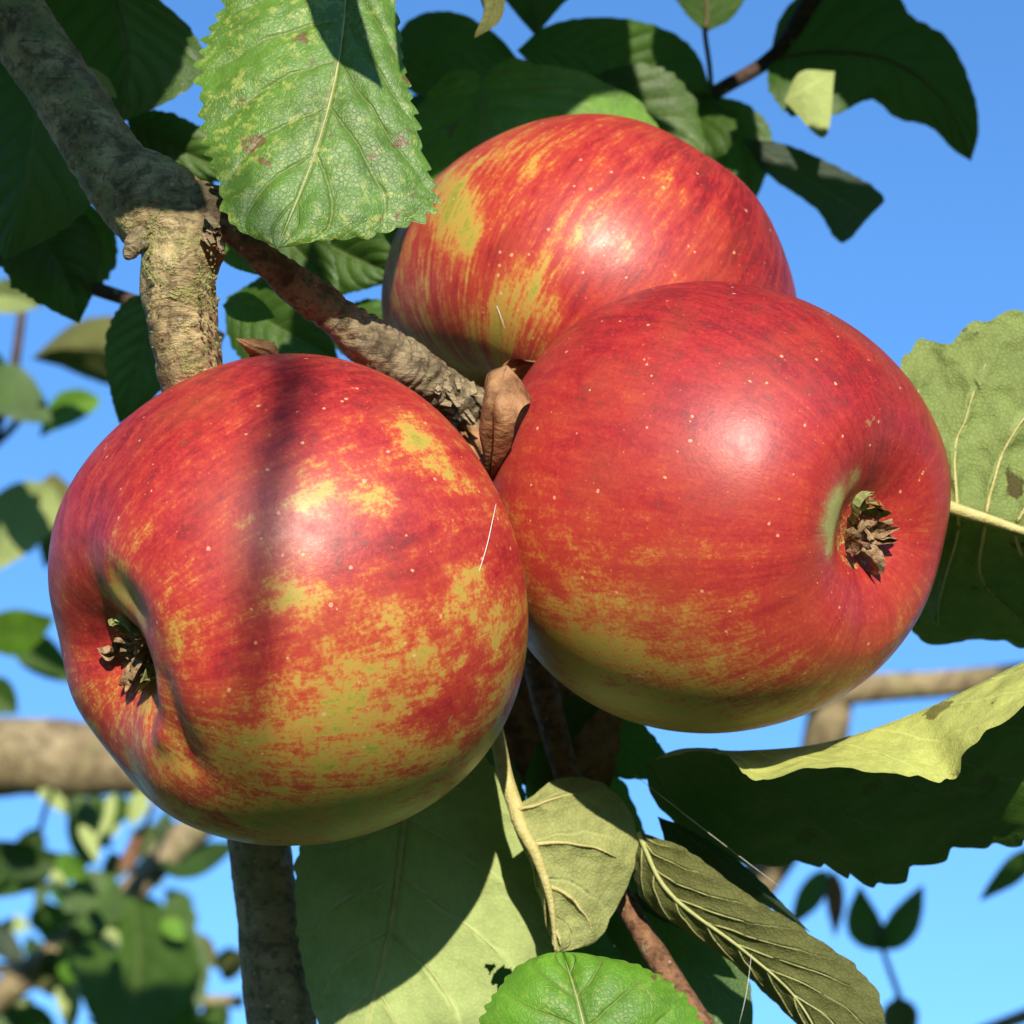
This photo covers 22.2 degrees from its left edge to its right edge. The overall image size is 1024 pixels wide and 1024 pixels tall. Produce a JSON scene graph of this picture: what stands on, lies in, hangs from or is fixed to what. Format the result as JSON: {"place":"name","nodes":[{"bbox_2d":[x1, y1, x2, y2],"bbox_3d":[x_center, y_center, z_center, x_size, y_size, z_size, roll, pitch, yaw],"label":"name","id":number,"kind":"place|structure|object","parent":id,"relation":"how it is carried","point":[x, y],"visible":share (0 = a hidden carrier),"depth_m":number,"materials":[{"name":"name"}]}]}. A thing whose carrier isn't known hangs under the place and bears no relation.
{"place":"outdoors","nodes":[
{"label":"outdoors","id":0,"kind":"place"},
{"bbox_2d":[0,0,1023,1023],"label":"sky","id":1,"kind":"structure","parent":0,"point":[942,253],"materials":[{"name":"blue"}]},
{"bbox_3d":[-0.006,0.182,0.931,1.333,1.125,1.122,0,-26,0],"label":"apple branch","id":2,"kind":"object","parent":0,"visible":0},
{"bbox_2d":[0,278,112,713],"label":"apple branch","id":3,"kind":"object","parent":2,"relation":"attached to","point":[28,511],"visible":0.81,"depth_m":1.00,"materials":[{"name":"green plant"}]},
{"bbox_2d":[0,789,243,1023],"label":"apple branch","id":4,"kind":"object","parent":2,"relation":"attached to","point":[126,950],"visible":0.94,"depth_m":1.21,"materials":[{"name":"green plant"}]},
{"bbox_2d":[0,717,148,867],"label":"apple branch","id":5,"kind":"object","parent":4,"relation":"attached to","point":[62,758],"visible":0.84,"depth_m":1.33,"materials":[{"name":"brown plant"}]},
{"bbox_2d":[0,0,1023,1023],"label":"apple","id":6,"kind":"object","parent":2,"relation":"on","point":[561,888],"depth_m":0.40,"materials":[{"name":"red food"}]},
{"bbox_2d":[236,338,278,356],"bbox_3d":[-0.039,-0.025,0.404,0.007,0.003,0.005,0,-26,0],"label":"dry bract","id":7,"kind":"object","parent":6,"relation":"attached to","point":[255,347],"visible":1,"depth_m":0.40,"materials":[{"name":"brown plant"}]},
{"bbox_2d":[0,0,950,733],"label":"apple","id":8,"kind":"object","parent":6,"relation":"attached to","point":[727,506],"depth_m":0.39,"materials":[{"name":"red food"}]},
{"bbox_2d":[479,505,495,570],"bbox_3d":[-0.004,0.005,0.377,0.003,0.013,0.001,0,-26,0],"label":"silk thread","id":9,"kind":"object","parent":6,"relation":"attached to","point":[488,539],"visible":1,"depth_m":0.38},
{"bbox_2d":[457,359,535,479],"bbox_3d":[0.000,-0.015,0.408,0.013,0.023,0.028,5,-26,-9],"label":"dry leaf","id":10,"kind":"object","parent":6,"relation":"attached to","point":[506,400],"visible":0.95,"depth_m":0.40,"materials":[{"name":"brown plant"}]},
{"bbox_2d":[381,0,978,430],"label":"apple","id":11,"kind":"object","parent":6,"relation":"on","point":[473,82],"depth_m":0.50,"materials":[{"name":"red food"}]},
{"bbox_2d":[635,775,775,883],"bbox_3d":[0.031,0.051,0.423,0.023,0.020,0.002,0,-26,0],"label":"silk thread","id":12,"kind":"object","parent":6,"relation":"hanging from","point":[700,826],"visible":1,"depth_m":0.42},
{"bbox_2d":[739,954,751,1023],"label":"silk thread","id":13,"kind":"object","parent":6,"relation":"hanging from","point":[747,987],"visible":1,"depth_m":0.41},
{"bbox_2d":[743,663,1018,905],"bbox_3d":[0.543,0.388,1.042,1.233,0.793,0.366,-13,-29,24],"label":"apple branch","id":14,"kind":"object","parent":2,"relation":"attached to","point":[829,722],"visible":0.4,"depth_m":1.20,"materials":[{"name":"brown plant"}]},
{"bbox_2d":[792,849,1023,1023],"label":"apple branch","id":15,"kind":"object","parent":2,"relation":"attached to","point":[869,930],"visible":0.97,"depth_m":1.10,"materials":[{"name":"green plant"}]}
]}

